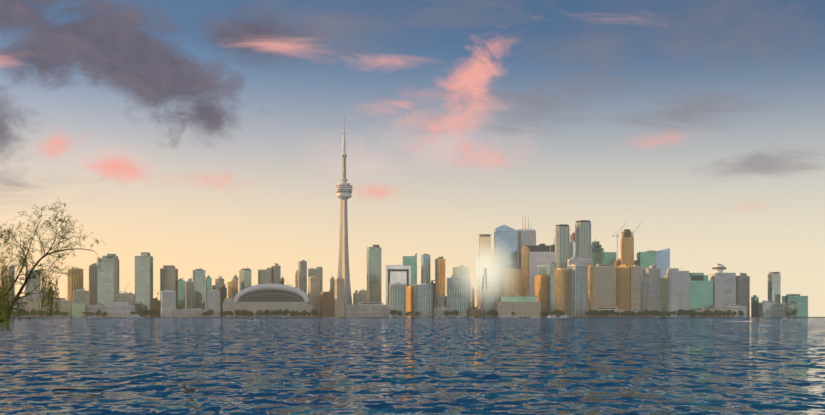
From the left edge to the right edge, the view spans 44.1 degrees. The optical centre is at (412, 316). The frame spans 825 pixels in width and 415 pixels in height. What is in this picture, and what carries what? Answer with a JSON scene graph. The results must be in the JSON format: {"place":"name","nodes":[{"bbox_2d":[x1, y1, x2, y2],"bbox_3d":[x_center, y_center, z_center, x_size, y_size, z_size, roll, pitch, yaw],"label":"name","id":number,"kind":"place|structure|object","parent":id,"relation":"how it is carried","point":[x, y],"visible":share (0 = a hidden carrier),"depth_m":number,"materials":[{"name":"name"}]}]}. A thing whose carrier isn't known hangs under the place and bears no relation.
{"place":"outdoors","nodes":[
{"label":"outdoors","id":0,"kind":"place"},
{"bbox_2d":[67,267,82,299],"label":"tower","id":1,"kind":"structure","parent":0,"point":[75,281],"depth_m":2895.37,"materials":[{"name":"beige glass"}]},
{"bbox_2d":[71,300,84,316],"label":"building","id":2,"kind":"structure","parent":0,"point":[77,308],"depth_m":2705.45,"materials":[{"name":"white glass"}]},
{"bbox_2d":[73,288,88,305],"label":"block","id":3,"kind":"structure","parent":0,"point":[82,295],"depth_m":2796.08,"materials":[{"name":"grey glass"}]},
{"bbox_2d":[89,263,96,303],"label":"tower","id":4,"kind":"structure","parent":0,"point":[92,283],"depth_m":2892.57,"materials":[{"name":"grey glass"}]},
{"bbox_2d":[97,254,117,305],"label":"tower","id":5,"kind":"structure","parent":0,"point":[107,283],"depth_m":2791.92,"materials":[{"name":"glass"}]},
{"bbox_2d":[104,302,134,316],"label":"white terrace block","id":6,"kind":"structure","parent":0,"point":[118,309],"depth_m":2702.21,"materials":[{"name":"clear glass"}]},
{"bbox_2d":[114,292,134,304],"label":"block","id":7,"kind":"structure","parent":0,"point":[125,297],"depth_m":2795.48,"materials":[{"name":"grey glass"}]},
{"bbox_2d":[135,252,152,316],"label":"tower","id":8,"kind":"structure","parent":0,"point":[143,281],"depth_m":2798.22,"materials":[{"name":"teal glass"}]},
{"bbox_2d":[160,289,175,316],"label":"white slab","id":9,"kind":"structure","parent":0,"point":[167,303],"depth_m":2734.48,"materials":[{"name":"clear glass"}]},
{"bbox_2d":[160,265,177,290],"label":"tower","id":10,"kind":"structure","parent":0,"point":[168,276],"depth_m":2902.99,"materials":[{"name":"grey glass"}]},
{"bbox_2d":[185,278,192,307],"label":"tower","id":11,"kind":"structure","parent":0,"point":[188,293],"depth_m":3029.95,"materials":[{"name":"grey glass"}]},
{"bbox_2d":[193,268,204,309],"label":"tower","id":12,"kind":"structure","parent":0,"point":[198,288],"depth_m":2794.91,"materials":[{"name":"teal glass"}]},
{"bbox_2d":[206,275,211,309],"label":"tower","id":13,"kind":"structure","parent":0,"point":[208,282],"depth_m":2891.66,"materials":[{"name":"green glass"}]},
{"bbox_2d":[207,289,219,316],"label":"white slab","id":14,"kind":"structure","parent":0,"point":[213,299],"depth_m":2727.98,"materials":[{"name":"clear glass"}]},
{"bbox_2d":[212,282,220,316],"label":"block","id":15,"kind":"structure","parent":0,"point":[217,286],"depth_m":2900.44,"materials":[{"name":"beige concrete"}]},
{"bbox_2d":[227,279,237,297],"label":"building","id":16,"kind":"structure","parent":0,"point":[232,288],"depth_m":2902.15,"materials":[{"name":"beige glass"}]},
{"bbox_2d":[239,269,250,291],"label":"tower","id":17,"kind":"structure","parent":0,"point":[244,278],"depth_m":2909.73,"materials":[{"name":"teal glass"}]},
{"bbox_2d":[258,268,271,283],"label":"tower","id":18,"kind":"structure","parent":0,"point":[264,276],"depth_m":3042.84,"materials":[{"name":"grey glass"}]},
{"bbox_2d":[298,259,306,292],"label":"tower","id":19,"kind":"structure","parent":0,"point":[302,275],"depth_m":3055.70,"materials":[{"name":"grey glass"}]},
{"bbox_2d":[308,267,322,316],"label":"tower","id":20,"kind":"structure","parent":0,"point":[318,271],"depth_m":3053.20,"materials":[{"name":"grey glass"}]},
{"bbox_2d":[335,276,343,316],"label":"tower","id":21,"kind":"structure","parent":0,"point":[339,295],"depth_m":2728.71,"materials":[{"name":"grey glass"}]},
{"bbox_2d":[336,128,352,316],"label":"observation tower","id":22,"kind":"structure","parent":0,"point":[344,191],"depth_m":2820.90,"materials":[{"name":"concrete"}]},
{"bbox_2d":[353,290,359,304],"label":"block","id":23,"kind":"structure","parent":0,"point":[356,297],"depth_m":2816.88,"materials":[{"name":"grey concrete"}]},
{"bbox_2d":[359,290,367,301],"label":"block","id":24,"kind":"structure","parent":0,"point":[363,295],"depth_m":2819.04,"materials":[{"name":"grey concrete"}]},
{"bbox_2d":[0,318,824,414],"bbox_3d":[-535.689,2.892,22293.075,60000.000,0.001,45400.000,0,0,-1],"label":"lake water","id":25,"kind":"structure","parent":0,"point":[463,366],"depth_m":59.27,"materials":[{"name":"blue liquid"}]},
{"bbox_2d":[1,314,808,317],"bbox_3d":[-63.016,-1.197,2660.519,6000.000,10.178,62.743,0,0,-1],"label":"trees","id":26,"kind":"object","parent":25,"relation":"in","point":[450,316],"visible":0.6,"depth_m":2669.70,"materials":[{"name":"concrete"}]},
{"bbox_2d":[0,0,824,316],"label":"sky","id":27,"kind":"structure","parent":0,"point":[207,135],"materials":[{"name":"blue"}]},
{"bbox_2d":[18,317,824,317],"bbox_3d":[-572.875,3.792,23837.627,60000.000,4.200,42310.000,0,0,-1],"label":"city ground","id":28,"kind":"structure","parent":0,"point":[427,317],"depth_m":2690.49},
{"bbox_2d":[0,264,7,296],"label":"high-rise building","id":29,"kind":"structure","parent":28,"relation":"on","point":[5,273],"depth_m":2878.08,"materials":[{"name":"beige glass"}]},
{"bbox_2d":[9,264,14,298],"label":"high-rise building","id":30,"kind":"structure","parent":28,"relation":"on","point":[13,276],"depth_m":2879.63,"materials":[{"name":"grey glass"}]},
{"bbox_2d":[12,297,30,316],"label":"building","id":31,"kind":"structure","parent":28,"relation":"on","point":[24,306],"depth_m":2727.71,"materials":[{"name":"grey concrete"}]},
{"bbox_2d":[25,268,40,301],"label":"high-rise building","id":32,"kind":"structure","parent":28,"relation":"on","point":[30,288],"depth_m":2786.46,"materials":[{"name":"grey glass"}]},
{"bbox_2d":[27,301,49,316],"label":"building","id":33,"kind":"structure","parent":28,"relation":"on","point":[31,305],"depth_m":2718.72,"materials":[{"name":"grey concrete"}]},
{"bbox_2d":[32,309,68,316],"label":"shore trees","id":34,"kind":"object","parent":28,"relation":"on","point":[42,313],"visible":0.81,"depth_m":2682.87,"materials":[{"name":"green plant"}]},
{"bbox_2d":[51,297,72,316],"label":"building","id":35,"kind":"structure","parent":28,"relation":"on","point":[64,304],"depth_m":2721.85,"materials":[{"name":"grey concrete"}]},
{"bbox_2d":[85,304,103,316],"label":"building","id":36,"kind":"structure","parent":28,"relation":"on","point":[94,308],"depth_m":2725.05,"materials":[{"name":"grey concrete"}]},
{"bbox_2d":[83,310,106,316],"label":"shore trees","id":37,"kind":"object","parent":28,"relation":"on","point":[98,312],"visible":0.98,"depth_m":2689.08,"materials":[{"name":"green plant"}]},
{"bbox_2d":[131,309,159,316],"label":"shore trees","id":38,"kind":"object","parent":28,"relation":"on","point":[153,312],"visible":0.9,"depth_m":2684.88,"materials":[{"name":"green plant"}]},
{"bbox_2d":[153,297,159,316],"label":"block","id":39,"kind":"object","parent":28,"relation":"on","point":[156,303],"visible":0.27,"depth_m":2909.16,"materials":[{"name":"grey concrete"}]},
{"bbox_2d":[176,278,184,309],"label":"tower","id":40,"kind":"structure","parent":28,"relation":"on","point":[180,293],"depth_m":2910.43,"materials":[{"name":"green glass"}]},
{"bbox_2d":[174,308,206,316],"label":"building","id":41,"kind":"structure","parent":28,"relation":"on","point":[191,312],"depth_m":2732.62,"materials":[{"name":"grey concrete"}]},
{"bbox_2d":[221,284,226,316],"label":"building","id":42,"kind":"structure","parent":28,"relation":"on","point":[223,292],"depth_m":2801.66,"materials":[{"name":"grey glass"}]},
{"bbox_2d":[220,310,253,316],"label":"shore trees","id":43,"kind":"object","parent":28,"relation":"on","point":[237,313],"visible":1,"depth_m":2695.09,"materials":[{"name":"green plant"}]},
{"bbox_2d":[223,283,313,316],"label":"domed stadium","id":44,"kind":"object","parent":28,"relation":"on","point":[271,297],"depth_m":2755.82,"materials":[{"name":"grey concrete"}]},
{"bbox_2d":[271,263,280,283],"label":"tower","id":45,"kind":"structure","parent":28,"relation":"on","point":[276,273],"depth_m":3049.67,"materials":[{"name":"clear glass"}]},
{"bbox_2d":[255,309,310,316],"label":"shore trees","id":46,"kind":"object","parent":28,"relation":"on","point":[280,312],"visible":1,"depth_m":2695.63,"materials":[{"name":"green plant"}]},
{"bbox_2d":[308,275,318,316],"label":"tower","id":47,"kind":"structure","parent":28,"relation":"on","point":[313,288],"depth_m":2821.44,"materials":[{"name":"grey concrete"}]},
{"bbox_2d":[320,290,334,316],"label":"brick block","id":48,"kind":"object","parent":28,"relation":"on","point":[327,304],"visible":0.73,"depth_m":2804.46,"materials":[{"name":"brown brick"}]},
{"bbox_2d":[346,302,388,316],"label":"building","id":49,"kind":"structure","parent":28,"relation":"on","point":[371,309],"depth_m":2743.16,"materials":[{"name":"grey concrete"}]},
{"bbox_2d":[367,244,380,301],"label":"tower","id":50,"kind":"structure","parent":28,"relation":"on","point":[374,272],"depth_m":2928.00,"materials":[{"name":"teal glass"}]},
{"bbox_2d":[389,283,405,316],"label":"condo","id":51,"kind":"structure","parent":28,"relation":"on","point":[397,296],"depth_m":2731.04,"materials":[{"name":"grey glass"}]},
{"bbox_2d":[386,265,410,304],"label":"tower","id":52,"kind":"structure","parent":28,"relation":"on","point":[400,274],"depth_m":3039.22,"materials":[{"name":"white concrete"}]},
{"bbox_2d":[390,310,419,316],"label":"shore trees","id":53,"kind":"object","parent":28,"relation":"on","point":[399,313],"visible":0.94,"depth_m":2701.63,"materials":[{"name":"green plant"}]},
{"bbox_2d":[403,253,416,286],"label":"skyscraper","id":54,"kind":"structure","parent":28,"relation":"on","point":[410,260],"depth_m":3251.76,"materials":[{"name":"green glass"}]},
{"bbox_2d":[406,285,414,316],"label":"high-rise building","id":55,"kind":"structure","parent":28,"relation":"on","point":[410,298],"depth_m":2811.95,"materials":[{"name":"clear glass"}]},
{"bbox_2d":[415,282,431,316],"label":"condo","id":56,"kind":"structure","parent":28,"relation":"on","point":[423,297],"depth_m":2735.46,"materials":[{"name":"grey glass"}]},
{"bbox_2d":[421,253,429,283],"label":"tower","id":57,"kind":"structure","parent":28,"relation":"on","point":[425,267],"depth_m":3050.57,"materials":[{"name":"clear glass"}]},
{"bbox_2d":[435,256,444,307],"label":"tower","id":58,"kind":"structure","parent":28,"relation":"on","point":[439,275],"depth_m":3054.68,"materials":[{"name":"orange glass"}]},
{"bbox_2d":[436,294,446,307],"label":"block","id":59,"kind":"structure","parent":28,"relation":"on","point":[441,299],"depth_m":2744.35,"materials":[{"name":"grey concrete"}]},
{"bbox_2d":[433,305,451,316],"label":"building","id":60,"kind":"structure","parent":28,"relation":"on","point":[440,311],"depth_m":2730.03,"materials":[{"name":"grey concrete"}]},
{"bbox_2d":[446,275,470,316],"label":"building","id":61,"kind":"structure","parent":28,"relation":"on","point":[458,291],"depth_m":2741.08,"materials":[{"name":"grey glass"}]},
{"bbox_2d":[453,265,469,277],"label":"building","id":62,"kind":"structure","parent":28,"relation":"on","point":[461,270],"depth_m":2928.88,"materials":[{"name":"beige glass"}]},
{"bbox_2d":[468,306,480,316],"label":"building","id":63,"kind":"structure","parent":28,"relation":"on","point":[473,312],"depth_m":2731.93,"materials":[{"name":"brown brick"}]},
{"bbox_2d":[476,253,478,309],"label":"tower","id":64,"kind":"structure","parent":28,"relation":"on","point":[477,280],"depth_m":3274.72,"materials":[{"name":"beige glass"}]},
{"bbox_2d":[478,234,491,309],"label":"skyscraper","id":65,"kind":"structure","parent":28,"relation":"on","point":[484,250],"depth_m":3061.35,"materials":[{"name":"beige glass"}]},
{"bbox_2d":[480,261,501,316],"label":"skyscraper","id":66,"kind":"structure","parent":28,"relation":"on","point":[490,285],"depth_m":2750.18,"materials":[{"name":"white glass"}]},
{"bbox_2d":[494,225,516,269],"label":"skyscraper","id":67,"kind":"structure","parent":28,"relation":"on","point":[505,246],"depth_m":3277.24,"materials":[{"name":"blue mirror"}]},
{"bbox_2d":[501,268,521,295],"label":"condo","id":68,"kind":"structure","parent":28,"relation":"on","point":[511,281],"depth_m":2738.47,"materials":[{"name":"beige glass"}]},
{"bbox_2d":[497,295,540,316],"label":"low-rise building","id":69,"kind":"structure","parent":28,"relation":"on","point":[525,306],"depth_m":2708.78,"materials":[{"name":"grey concrete"}]},
{"bbox_2d":[522,245,529,295],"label":"skyscraper","id":70,"kind":"structure","parent":28,"relation":"on","point":[525,269],"depth_m":2910.61,"materials":[{"name":"beige glass"}]},
{"bbox_2d":[517,221,535,269],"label":"white tower","id":71,"kind":"structure","parent":28,"relation":"on","point":[525,236],"depth_m":3319.82,"materials":[{"name":"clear glass"}]},
{"bbox_2d":[523,244,549,251],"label":"building","id":72,"kind":"structure","parent":28,"relation":"on","point":[540,248],"depth_m":3109.74,"materials":[{"name":"clear glass"}]},
{"bbox_2d":[535,274,547,316],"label":"high-rise building","id":73,"kind":"structure","parent":28,"relation":"on","point":[541,287],"depth_m":2819.12,"materials":[{"name":"gold glass"}]},
{"bbox_2d":[529,252,554,295],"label":"skyscraper","id":74,"kind":"structure","parent":28,"relation":"on","point":[539,262],"depth_m":2911.05,"materials":[{"name":"grey glass"}]},
{"bbox_2d":[540,310,563,315],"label":"shore trees","id":75,"kind":"object","parent":28,"relation":"on","point":[555,312],"visible":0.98,"depth_m":2720.27,"materials":[{"name":"green plant"}]},
{"bbox_2d":[548,262,556,314],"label":"tower","id":76,"kind":"structure","parent":28,"relation":"on","point":[552,266],"depth_m":2819.56,"materials":[{"name":"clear glass"}]},
{"bbox_2d":[555,267,568,316],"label":"condo","id":77,"kind":"structure","parent":28,"relation":"on","point":[561,289],"depth_m":2757.43,"materials":[{"name":"orange glass"}]},
{"bbox_2d":[570,240,574,258],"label":"tower","id":78,"kind":"structure","parent":28,"relation":"on","point":[572,248],"depth_m":3276.07,"materials":[{"name":"grey glass"}]},
{"bbox_2d":[568,263,587,316],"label":"building","id":79,"kind":"structure","parent":28,"relation":"on","point":[578,293],"depth_m":2762.58,"materials":[{"name":"grey glass"}]},
{"bbox_2d":[589,263,592,309],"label":"skyscraper","id":80,"kind":"structure","parent":28,"relation":"on","point":[591,286],"depth_m":2825.65,"materials":[{"name":"beige concrete"}]},
{"bbox_2d":[585,309,614,316],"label":"shore trees","id":81,"kind":"object","parent":28,"relation":"on","point":[601,312],"visible":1,"depth_m":2713.57,"materials":[{"name":"green plant"}]},
{"bbox_2d":[588,263,615,309],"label":"building","id":82,"kind":"structure","parent":28,"relation":"on","point":[604,285],"depth_m":2842.37,"materials":[{"name":"grey glass"}]},
{"bbox_2d":[591,239,615,266],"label":"stepped tower","id":83,"kind":"structure","parent":28,"relation":"on","point":[599,255],"depth_m":3278.55,"materials":[{"name":"green glass"}]},
{"bbox_2d":[585,306,627,316],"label":"building","id":84,"kind":"structure","parent":28,"relation":"on","point":[607,308],"depth_m":2733.88,"materials":[{"name":"grey concrete"}]},
{"bbox_2d":[616,264,630,310],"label":"hotel","id":85,"kind":"object","parent":28,"relation":"on","point":[623,286],"visible":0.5,"depth_m":2858.12,"materials":[{"name":"gold glass"}]},
{"bbox_2d":[613,309,648,316],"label":"shore trees","id":86,"kind":"object","parent":28,"relation":"on","point":[632,313],"visible":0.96,"depth_m":2717.08,"materials":[{"name":"green plant"}]},
{"bbox_2d":[631,264,640,310],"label":"building","id":87,"kind":"structure","parent":28,"relation":"on","point":[636,287],"depth_m":2845.16,"materials":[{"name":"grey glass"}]},
{"bbox_2d":[637,250,655,309],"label":"skyscraper","id":88,"kind":"structure","parent":28,"relation":"on","point":[646,259],"depth_m":3063.91,"materials":[{"name":"green glass"}]},
{"bbox_2d":[642,265,660,316],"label":"building","id":89,"kind":"structure","parent":28,"relation":"on","point":[651,287],"depth_m":2838.07,"materials":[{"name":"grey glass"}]},
{"bbox_2d":[655,248,669,316],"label":"tower","id":90,"kind":"structure","parent":28,"relation":"on","point":[663,260],"depth_m":3066.31,"materials":[{"name":"blue glass"}]},
{"bbox_2d":[649,310,675,315],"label":"shore trees","id":91,"kind":"object","parent":28,"relation":"on","point":[657,313],"visible":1,"depth_m":2711.17,"materials":[{"name":"green plant"}]},
{"bbox_2d":[662,275,665,316],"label":"tower","id":92,"kind":"structure","parent":28,"relation":"on","point":[664,293],"depth_m":2934.93,"materials":[{"name":"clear glass"}]},
{"bbox_2d":[666,267,688,316],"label":"tower","id":93,"kind":"structure","parent":28,"relation":"on","point":[677,289],"depth_m":2829.98,"materials":[{"name":"white glass"}]},
{"bbox_2d":[676,309,721,316],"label":"shore trees","id":94,"kind":"object","parent":28,"relation":"on","point":[706,312],"visible":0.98,"depth_m":2723.99,"materials":[{"name":"green plant"}]},
{"bbox_2d":[689,273,712,316],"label":"building","id":95,"kind":"structure","parent":28,"relation":"on","point":[700,290],"depth_m":2832.74,"materials":[{"name":"green glass"}]},
{"bbox_2d":[695,308,733,316],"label":"building","id":96,"kind":"structure","parent":28,"relation":"on","point":[710,309],"depth_m":2743.39,"materials":[{"name":"grey concrete"}]},
{"bbox_2d":[710,264,735,307],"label":"building","id":97,"kind":"structure","parent":28,"relation":"on","point":[724,289],"depth_m":2835.66,"materials":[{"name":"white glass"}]},
{"bbox_2d":[722,304,746,316],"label":"building","id":98,"kind":"structure","parent":28,"relation":"on","point":[736,308],"depth_m":2745.49,"materials":[{"name":"grey concrete"}]},
{"bbox_2d":[736,273,749,316],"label":"building","id":99,"kind":"structure","parent":28,"relation":"on","point":[742,289],"depth_m":2849.26,"materials":[{"name":"grey glass"}]},
{"bbox_2d":[751,300,761,316],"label":"block","id":100,"kind":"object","parent":28,"relation":"on","point":[754,308],"visible":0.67,"depth_m":2845.53,"materials":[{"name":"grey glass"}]},
{"bbox_2d":[759,300,784,316],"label":"building","id":101,"kind":"structure","parent":28,"relation":"on","point":[770,308],"depth_m":2815.20,"materials":[{"name":"grey concrete"}]},
{"bbox_2d":[767,271,780,302],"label":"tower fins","id":102,"kind":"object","parent":28,"relation":"on","point":[773,284],"visible":0.79,"depth_m":2850.67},
{"bbox_2d":[785,301,797,316],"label":"building","id":103,"kind":"structure","parent":28,"relation":"on","point":[790,305],"depth_m":2761.28,"materials":[{"name":"grey glass"}]},
{"bbox_2d":[782,294,807,316],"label":"building","id":104,"kind":"structure","parent":28,"relation":"on","point":[802,301],"depth_m":2826.40,"materials":[{"name":"green glass"}]},
{"bbox_2d":[429,280,434,316],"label":"dark block","id":105,"kind":"structure","parent":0,"point":[433,294],"depth_m":2913.76,"materials":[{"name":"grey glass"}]},
{"bbox_2d":[471,286,474,306],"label":"block","id":106,"kind":"structure","parent":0,"point":[472,296],"depth_m":2821.19,"materials":[{"name":"grey glass"}]},
{"bbox_2d":[555,224,569,268],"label":"skyscraper","id":107,"kind":"structure","parent":0,"point":[562,244],"depth_m":3059.18,"materials":[{"name":"grey glass"}]},
{"bbox_2d":[567,257,590,309],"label":"building","id":108,"kind":"structure","parent":0,"point":[577,260],"depth_m":2929.07,"materials":[{"name":"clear glass"}]},
{"bbox_2d":[575,220,590,258],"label":"skyscraper","id":109,"kind":"structure","parent":0,"point":[582,239],"depth_m":3062.16,"materials":[{"name":"grey glass"}]},
{"bbox_2d":[620,229,633,265],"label":"skyscraper","id":110,"kind":"structure","parent":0,"point":[627,248],"depth_m":3059.88,"materials":[{"name":"orange glass"}]},
{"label":"island bank ground","id":111,"kind":"structure","parent":0,"visible":0},
{"bbox_2d":[0,199,112,332],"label":"willow tree","id":112,"kind":"object","parent":111,"relation":"on","point":[6,308],"visible":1,"depth_m":38.65,"materials":[{"name":"green plant"}]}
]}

